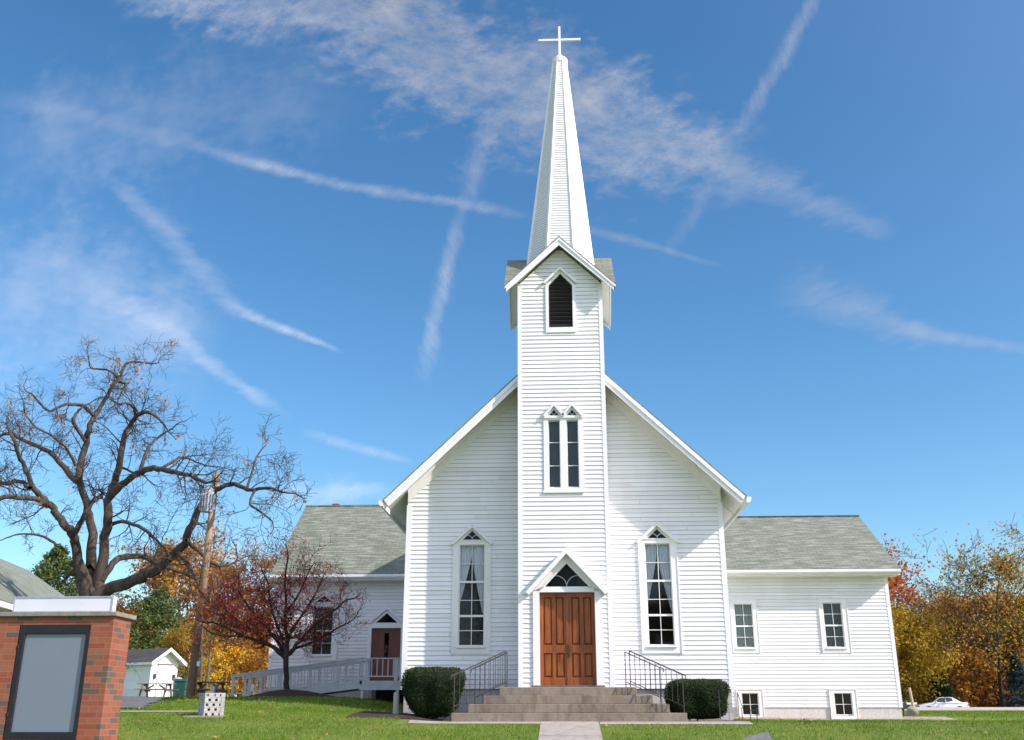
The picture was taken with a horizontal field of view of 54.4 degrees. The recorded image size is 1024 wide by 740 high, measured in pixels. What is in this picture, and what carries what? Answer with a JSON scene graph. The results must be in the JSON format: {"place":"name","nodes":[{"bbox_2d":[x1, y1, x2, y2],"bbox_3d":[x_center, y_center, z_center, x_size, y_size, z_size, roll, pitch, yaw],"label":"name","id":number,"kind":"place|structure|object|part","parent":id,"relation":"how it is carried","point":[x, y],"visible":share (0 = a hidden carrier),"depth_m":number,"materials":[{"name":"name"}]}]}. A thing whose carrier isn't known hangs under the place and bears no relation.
{"place":"outdoors","nodes":[
{"label":"outdoors","id":0,"kind":"place"},
{"bbox_2d":[0,559,63,611],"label":"neighbour house","id":1,"kind":"structure","parent":0,"point":[17,581],"depth_m":46.96,"materials":[{"name":"grey"}]},
{"bbox_2d":[121,697,169,707],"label":"driveway","id":2,"kind":"structure","parent":0,"point":[134,702],"depth_m":26.22,"materials":[{"name":"concrete"}]},
{"bbox_2d":[120,711,197,711],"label":"garden path","id":3,"kind":"structure","parent":0,"point":[158,711],"depth_m":23.66,"materials":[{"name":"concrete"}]},
{"bbox_2d":[363,0,514,90],"bbox_3d":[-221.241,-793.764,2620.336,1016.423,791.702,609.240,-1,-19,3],"label":"cloud","id":4,"kind":"structure","parent":0,"point":[391,10],"depth_m":2617.14,"materials":[{"name":"white"}]},
{"bbox_2d":[0,0,1023,706],"label":"sky","id":5,"kind":"structure","parent":0,"point":[826,306],"materials":[{"name":"blue"}]},
{"bbox_2d":[117,696,1023,739],"bbox_3d":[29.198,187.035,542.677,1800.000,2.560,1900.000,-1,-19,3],"label":"ground","id":6,"kind":"structure","parent":0,"point":[402,722],"depth_m":20.84,"materials":[{"name":"green plant"}]},
{"bbox_2d":[30,543,78,595],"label":"pine tree","id":7,"kind":"object","parent":6,"relation":"on","point":[53,566],"visible":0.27,"depth_m":99.18,"materials":[{"name":"green plant"}]},
{"bbox_2d":[0,596,136,739],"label":"church sign","id":8,"kind":"object","parent":6,"relation":"on","point":[63,659],"visible":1,"depth_m":12.36,"materials":[{"name":"red brick"}]},
{"bbox_2d":[112,592,141,644],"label":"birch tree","id":9,"kind":"object","parent":6,"relation":"on","point":[122,610],"visible":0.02,"depth_m":112.30,"materials":[{"name":"orange plant"}]},
{"bbox_2d":[116,593,164,647],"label":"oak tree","id":10,"kind":"object","parent":6,"relation":"on","point":[129,612],"visible":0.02,"depth_m":117.22,"materials":[{"name":"orange plant"}]},
{"bbox_2d":[122,648,186,696],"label":"garden shed","id":11,"kind":"structure","parent":6,"relation":"on","point":[157,665],"depth_m":68.86,"materials":[{"name":"white wood"}]},
{"bbox_2d":[155,663,172,696],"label":"door","id":12,"kind":"structure","parent":11,"relation":"in","point":[164,670],"depth_m":68.78,"materials":[{"name":"white metal"}]},
{"bbox_2d":[134,683,178,696],"bbox_3d":[-19.324,17.429,54.071,1.900,0.791,1.740,0,-19,-1],"label":"picnic table","id":13,"kind":"object","parent":6,"relation":"on","point":[165,689],"visible":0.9,"depth_m":53.87,"materials":[{"name":"grey wood"}]},
{"bbox_2d":[0,333,317,678],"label":"oak tree","id":14,"kind":"object","parent":6,"relation":"on","point":[91,575],"visible":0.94,"depth_m":41.21,"materials":[{"name":"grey plant"}]},
{"bbox_2d":[127,585,213,694],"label":"pine tree","id":15,"kind":"object","parent":6,"relation":"on","point":[166,606],"visible":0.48,"depth_m":93.41,"materials":[{"name":"green plant"}]},
{"bbox_2d":[172,677,181,696],"bbox_3d":[-20.018,18.933,59.521,0.540,1.130,0.526,-1,-19,3],"label":"waste barrel","id":16,"kind":"object","parent":6,"relation":"on","point":[173,694],"visible":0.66,"depth_m":59.37,"materials":[{"name":"plastic"}]},
{"bbox_2d":[174,679,187,695],"bbox_3d":[-19.515,18.813,58.946,0.740,1.009,0.872,-1,-19,3],"label":"rubbish bin","id":17,"kind":"object","parent":6,"relation":"on","point":[181,685],"visible":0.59,"depth_m":58.62,"materials":[{"name":"green plastic"}]},
{"bbox_2d":[150,606,222,688],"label":"elm tree","id":18,"kind":"object","parent":6,"relation":"on","point":[179,644],"visible":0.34,"depth_m":88.56,"materials":[{"name":"yellow plant"}]},
{"bbox_2d":[117,520,268,685],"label":"oak tree","id":19,"kind":"object","parent":6,"relation":"on","point":[170,583],"visible":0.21,"depth_m":106.34,"materials":[{"name":"orange plant"}]},
{"bbox_2d":[181,570,223,696],"bbox_3d":[-19.839,16.694,63.724,2.520,9.032,1.683,13,-23,-34],"label":"bare sapling","id":20,"kind":"object","parent":6,"relation":"on","point":[201,666],"visible":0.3,"depth_m":63.25,"materials":[{"name":"brown plant"}]},
{"bbox_2d":[186,472,219,696],"bbox_3d":[-11.445,8.073,36.496,0.626,8.894,0.755,-11,-22,29],"label":"utility pole","id":21,"kind":"object","parent":6,"relation":"on","point":[205,498],"visible":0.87,"depth_m":36.90,"materials":[{"name":"brown wood"}]},
{"bbox_2d":[185,715,226,717],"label":"paving slab","id":22,"kind":"structure","parent":6,"relation":"on","point":[194,716],"depth_m":22.43,"materials":[{"name":"concrete"}]},
{"bbox_2d":[198,693,225,715],"bbox_3d":[-6.900,7.688,22.870,0.460,0.517,0.460,12,-22,-31],"label":"block planter","id":23,"kind":"object","parent":22,"relation":"on","point":[210,705],"visible":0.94,"depth_m":22.71,"materials":[{"name":"concrete"}]},
{"bbox_2d":[184,682,230,692],"bbox_3d":[-12.296,13.050,40.375,1.500,0.791,1.740,0,-19,0],"label":"picnic table","id":24,"kind":"object","parent":6,"relation":"on","point":[201,690],"visible":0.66,"depth_m":40.38,"materials":[{"name":"brown wood"}]},
{"bbox_2d":[210,686,215,692],"bbox_3d":[-9.199,9.946,30.582,0.120,0.465,0.120,-1,-19,3],"label":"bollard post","id":25,"kind":"object","parent":6,"relation":"on","point":[212,689],"visible":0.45,"depth_m":30.58,"materials":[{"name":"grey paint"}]},
{"bbox_2d":[163,563,271,687],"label":"beech tree","id":26,"kind":"object","parent":6,"relation":"on","point":[217,611],"visible":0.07,"depth_m":112.22,"materials":[{"name":"brown plant"}]},
{"bbox_2d":[204,561,230,692],"bbox_3d":[-18.596,16.208,61.900,2.075,9.073,1.969,-1,-19,3],"label":"bare sapling","id":27,"kind":"object","parent":6,"relation":"on","point":[207,672],"visible":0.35,"depth_m":61.23,"materials":[{"name":"brown plant"}]},
{"bbox_2d":[188,639,259,696],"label":"hickory tree","id":28,"kind":"object","parent":6,"relation":"on","point":[226,671],"visible":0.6,"depth_m":86.30,"materials":[{"name":"yellow plant"}]},
{"bbox_2d":[212,618,268,692],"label":"beech tree","id":29,"kind":"object","parent":6,"relation":"on","point":[241,638],"visible":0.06,"depth_m":94.56,"materials":[{"name":"yellow plant"}]},
{"bbox_2d":[207,533,283,688],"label":"birch tree","id":30,"kind":"object","parent":6,"relation":"on","point":[266,563],"visible":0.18,"depth_m":105.84,"materials":[{"name":"orange plant"}]},
{"bbox_2d":[228,632,269,695],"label":"sumac tree","id":31,"kind":"object","parent":6,"relation":"on","point":[242,666],"visible":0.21,"depth_m":86.98,"materials":[{"name":"yellow plant"}]},
{"bbox_2d":[123,695,402,710],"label":"grass","id":32,"kind":"structure","parent":6,"relation":"on","point":[381,702],"depth_m":27.06,"materials":[{"name":"green plant"}]},
{"bbox_2d":[245,689,337,697],"bbox_3d":[-6.603,9.603,29.556,3.255,0.265,2.090,-1,-19,3],"label":"mulch bed","id":33,"kind":"object","parent":6,"relation":"on","point":[287,693],"visible":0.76,"depth_m":29.15,"materials":[{"name":"brown soil"}]},
{"bbox_2d":[158,524,372,688],"bbox_3d":[-7.395,7.390,30.420,6.146,5.302,4.128,-1,-19,3],"label":"crabapple tree","id":34,"kind":"object","parent":33,"relation":"on","point":[283,651],"visible":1,"depth_m":30.09,"materials":[{"name":"red plant"}]},
{"bbox_2d":[230,657,403,703],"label":"wheelchair ramp","id":35,"kind":"structure","parent":6,"relation":"on","point":[384,690],"depth_m":31.05,"materials":[{"name":"grey paint"}]},
{"bbox_2d":[346,710,444,720],"bbox_3d":[-1.961,8.136,23.456,3.500,0.247,2.500,-1,-19,3],"label":"planting bed","id":36,"kind":"object","parent":6,"relation":"on","point":[371,714],"visible":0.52,"depth_m":23.05,"materials":[{"name":"brown soil"}]},
{"bbox_2d":[401,666,468,718],"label":"hedge","id":37,"kind":"object","parent":36,"relation":"on","point":[427,692],"visible":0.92,"depth_m":23.19,"materials":[{"name":"green plant"}]},
{"bbox_2d":[393,691,399,713],"bbox_3d":[-2.740,7.899,23.579,0.150,0.560,0.150,-1,-19,3],"label":"bollard","id":38,"kind":"object","parent":6,"relation":"on","point":[396,696],"visible":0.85,"depth_m":23.53,"materials":[{"name":"metal"}]},
{"bbox_2d":[408,720,539,723],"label":"side walk","id":39,"kind":"structure","parent":6,"relation":"on","point":[431,722],"depth_m":21.65,"materials":[{"name":"concrete"}]},
{"bbox_2d":[451,687,686,722],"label":"front steps","id":40,"kind":"structure","parent":6,"relation":"on","point":[540,704],"depth_m":22.20,"materials":[{"name":"concrete"}]},
{"bbox_2d":[450,651,505,712],"bbox_3d":[-0.761,7.074,22.678,1.619,1.378,0.027,16,-24,-38],"label":"stair railing","id":41,"kind":"object","parent":40,"relation":"on","point":[480,677],"visible":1,"depth_m":22.79,"materials":[{"name":"black metal"}]},
{"bbox_2d":[471,652,507,702],"bbox_3d":[-0.544,7.302,23.657,0.884,1.168,0.028,-1,-19,3],"label":"stair railing","id":42,"kind":"object","parent":40,"relation":"on","point":[493,675],"visible":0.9,"depth_m":23.66,"materials":[{"name":"black metal"}]},
{"bbox_2d":[624,652,663,702],"bbox_3d":[3.131,7.241,23.480,0.924,1.168,0.028,-1,-19,3],"label":"stair railing","id":43,"kind":"object","parent":40,"relation":"on","point":[649,670],"visible":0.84,"depth_m":23.49,"materials":[{"name":"black metal"}]},
{"bbox_2d":[629,650,686,712],"bbox_3d":[3.286,7.007,22.483,0.027,1.378,1.619,17,-25,-41],"label":"stair railing","id":44,"kind":"object","parent":40,"relation":"on","point":[655,678],"visible":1,"depth_m":22.50,"materials":[{"name":"black metal"}]},
{"bbox_2d":[538,721,602,739],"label":"front walk","id":45,"kind":"structure","parent":6,"relation":"on","point":[569,730],"depth_m":20.55,"materials":[{"name":"concrete"}]},
{"bbox_2d":[136,696,1018,738],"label":"fallen leaves","id":46,"kind":"object","parent":6,"relation":"on","point":[445,729],"visible":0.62,"depth_m":22.92,"materials":[{"name":"plant"}]},
{"bbox_2d":[266,26,902,720],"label":"church","id":47,"kind":"structure","parent":6,"relation":"on","point":[562,508],"depth_m":26.21,"materials":[{"name":"white wood"}]},
{"bbox_2d":[451,524,496,653],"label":"window","id":48,"kind":"structure","parent":47,"relation":"in","point":[471,568],"depth_m":25.70,"materials":[{"name":"white glass"}]},
{"bbox_2d":[540,593,566,684],"bbox_3d":[1.008,6.494,24.079,0.662,2.164,0.050,-1,-19,3],"label":"door","id":49,"kind":"structure","parent":47,"relation":"in","point":[553,645],"depth_m":24.06,"materials":[{"name":"brown wood"}]},
{"bbox_2d":[566,593,596,684],"bbox_3d":[1.661,6.468,24.004,0.698,2.164,0.142,-1,-19,3],"label":"door","id":50,"kind":"structure","parent":47,"relation":"in","point":[580,607],"depth_m":24.03,"materials":[{"name":"brown wood"}]},
{"bbox_2d":[636,522,682,652],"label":"window","id":51,"kind":"structure","parent":47,"relation":"in","point":[661,629],"depth_m":25.47,"materials":[{"name":"white glass"}]},
{"bbox_2d":[188,663,1014,706],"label":"undergrowth","id":52,"kind":"object","parent":6,"relation":"on","point":[267,690],"visible":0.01,"depth_m":108.13,"materials":[{"name":"brown plant"}]},
{"bbox_2d":[600,721,751,723],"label":"side walk","id":53,"kind":"structure","parent":6,"relation":"on","point":[719,722],"depth_m":21.44,"materials":[{"name":"concrete"}]},
{"bbox_2d":[698,719,738,720],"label":"area kerb","id":54,"kind":"structure","parent":6,"relation":"on","point":[715,720],"depth_m":22.01,"materials":[{"name":"concrete"}]},
{"bbox_2d":[737,692,757,720],"bbox_3d":[5.257,7.809,22.648,0.214,0.952,1.921,0,-19,0],"label":"area railing","id":55,"kind":"object","parent":6,"relation":"on","point":[745,709],"visible":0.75,"depth_m":22.31,"materials":[{"name":"metal"}]},
{"bbox_2d":[741,732,771,739],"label":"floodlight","id":56,"kind":"object","parent":6,"relation":"on","point":[764,736],"visible":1,"depth_m":18.92,"materials":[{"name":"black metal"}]},
{"bbox_2d":[733,716,956,720],"bbox_3d":[10.036,11.170,31.933,8.250,0.215,2.100,-1,-19,3],"label":"gravel bed","id":57,"kind":"object","parent":6,"relation":"on","point":[915,718],"visible":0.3,"depth_m":31.95,"materials":[{"name":"grey gravel"}]},
{"bbox_2d":[901,702,907,715],"bbox_3d":[14.622,12.705,37.141,0.289,0.602,0.160,-1,-19,3],"label":"ground lamp","id":58,"kind":"object","parent":6,"relation":"on","point":[905,705],"visible":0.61,"depth_m":37.11,"materials":[{"name":"black metal"}]},
{"bbox_2d":[908,687,914,706],"bbox_3d":[15.416,12.820,38.330,0.195,1.158,0.120,-1,-19,3],"label":"fence post","id":59,"kind":"object","parent":6,"relation":"on","point":[911,697],"visible":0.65,"depth_m":38.37,"materials":[{"name":"beige wood"}]},
{"bbox_2d":[906,706,918,715],"bbox_3d":[15.207,13.022,37.833,0.457,0.502,0.454,-1,-19,3],"label":"boulder","id":60,"kind":"object","parent":6,"relation":"on","point":[912,710],"visible":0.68,"depth_m":37.70,"materials":[{"name":"stone"}]},
{"bbox_2d":[881,533,962,704],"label":"maple tree","id":61,"kind":"object","parent":6,"relation":"on","point":[895,583],"visible":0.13,"depth_m":106.79,"materials":[{"name":"orange plant"}]},
{"bbox_2d":[890,593,963,703],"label":"ash tree","id":62,"kind":"object","parent":6,"relation":"on","point":[932,618],"visible":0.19,"depth_m":99.39,"materials":[{"name":"orange plant"}]},
{"bbox_2d":[891,606,964,706],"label":"ash tree","id":63,"kind":"object","parent":6,"relation":"on","point":[917,651],"visible":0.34,"depth_m":95.61,"materials":[{"name":"yellow plant"}]},
{"bbox_2d":[920,670,961,702],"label":"spruce tree","id":64,"kind":"object","parent":6,"relation":"on","point":[947,689],"visible":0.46,"depth_m":95.08,"materials":[{"name":"green plant"}]},
{"bbox_2d":[915,584,985,698],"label":"oak tree","id":65,"kind":"object","parent":6,"relation":"on","point":[951,629],"visible":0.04,"depth_m":110.05,"materials":[{"name":"yellow plant"}]},
{"bbox_2d":[885,514,1023,706],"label":"cherry tree","id":66,"kind":"object","parent":6,"relation":"on","point":[1005,568],"visible":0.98,"depth_m":97.41,"materials":[{"name":"orange plant"}]},
{"bbox_2d":[904,573,1005,699],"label":"birch tree","id":67,"kind":"object","parent":6,"relation":"on","point":[946,606],"visible":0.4,"depth_m":104.67,"materials":[{"name":"orange plant"}]},
{"bbox_2d":[922,608,1013,702],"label":"oak tree","id":68,"kind":"object","parent":6,"relation":"on","point":[965,680],"visible":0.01,"depth_m":108.48,"materials":[{"name":"orange plant"}]},
{"bbox_2d":[942,645,1016,706],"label":"sumac tree","id":69,"kind":"object","parent":6,"relation":"on","point":[954,677],"visible":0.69,"depth_m":97.08,"materials":[{"name":"orange plant"}]},
{"bbox_2d":[939,591,1020,699],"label":"beech tree","id":70,"kind":"object","parent":6,"relation":"on","point":[977,602],"visible":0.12,"depth_m":106.99,"materials":[{"name":"yellow plant"}]},
{"bbox_2d":[939,578,1023,699],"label":"elm tree","id":71,"kind":"object","parent":6,"relation":"on","point":[992,617],"visible":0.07,"depth_m":107.82,"materials":[{"name":"yellow plant"}]},
{"bbox_2d":[955,637,1023,705],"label":"sumac tree","id":72,"kind":"object","parent":6,"relation":"on","point":[974,648],"visible":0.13,"depth_m":101.83,"materials":[{"name":"orange plant"}]},
{"bbox_2d":[970,583,1023,597],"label":"maple tree","id":73,"kind":"object","parent":6,"relation":"on","point":[999,589],"visible":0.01,"depth_m":121.34,"materials":[{"name":"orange plant"}]},
{"bbox_2d":[989,679,1006,706],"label":"spruce tree","id":74,"kind":"object","parent":6,"relation":"on","point":[997,700],"visible":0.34,"depth_m":97.16,"materials":[{"name":"green plant"}]},
{"bbox_2d":[973,592,1023,698],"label":"elm tree","id":75,"kind":"object","parent":6,"relation":"on","point":[1017,633],"visible":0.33,"depth_m":100.56,"materials":[{"name":"yellow plant"}]},
{"bbox_2d":[989,589,1023,647],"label":"oak tree","id":76,"kind":"object","parent":6,"relation":"on","point":[1010,605],"visible":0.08,"depth_m":107.22,"materials":[{"name":"orange plant"}]},
{"bbox_2d":[1000,652,1023,706],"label":"blue spruce tree","id":77,"kind":"object","parent":6,"relation":"on","point":[1013,682],"visible":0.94,"depth_m":93.78,"materials":[{"name":"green plant"}]},
{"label":"planting bed","id":78,"kind":"structure","parent":6,"relation":"on","visible":0},
{"bbox_2d":[663,678,731,720],"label":"hedge","id":79,"kind":"object","parent":78,"relation":"on","point":[701,701],"visible":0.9,"depth_m":22.94,"materials":[{"name":"green plant"}]},
{"bbox_2d":[718,689,720,718],"bbox_3d":[4.694,7.590,22.547,0.027,0.700,0.025,-1,-19,3],"label":"plant stake","id":80,"kind":"object","parent":78,"relation":"on","point":[719,704],"visible":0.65,"depth_m":22.54,"materials":[{"name":"black metal"}]},
{"bbox_2d":[540,72,709,171],"bbox_3d":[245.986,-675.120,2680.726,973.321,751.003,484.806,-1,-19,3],"label":"cloud","id":81,"kind":"structure","parent":0,"point":[589,99],"depth_m":2704.47,"materials":[{"name":"white"}]},
{"bbox_2d":[734,709,1023,720],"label":"grass","id":82,"kind":"structure","parent":0,"point":[992,714],"depth_m":42.96,"materials":[{"name":"green plant"}]},
{"bbox_2d":[904,707,1023,710],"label":"road","id":83,"kind":"structure","parent":0,"point":[969,708],"depth_m":66.16,"materials":[{"name":"grey asphalt"}]},
{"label":"parking lot","id":84,"kind":"structure","parent":0,"visible":0},
{"bbox_2d":[915,697,969,706],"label":"parked car","id":85,"kind":"object","parent":84,"relation":"on","point":[944,702],"visible":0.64,"depth_m":92.01,"materials":[{"name":"white paint"}]},
{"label":"side window","id":86,"kind":"part","parent":85,"relation":"part of","materials":[{"name":"black glass"}]}
]}

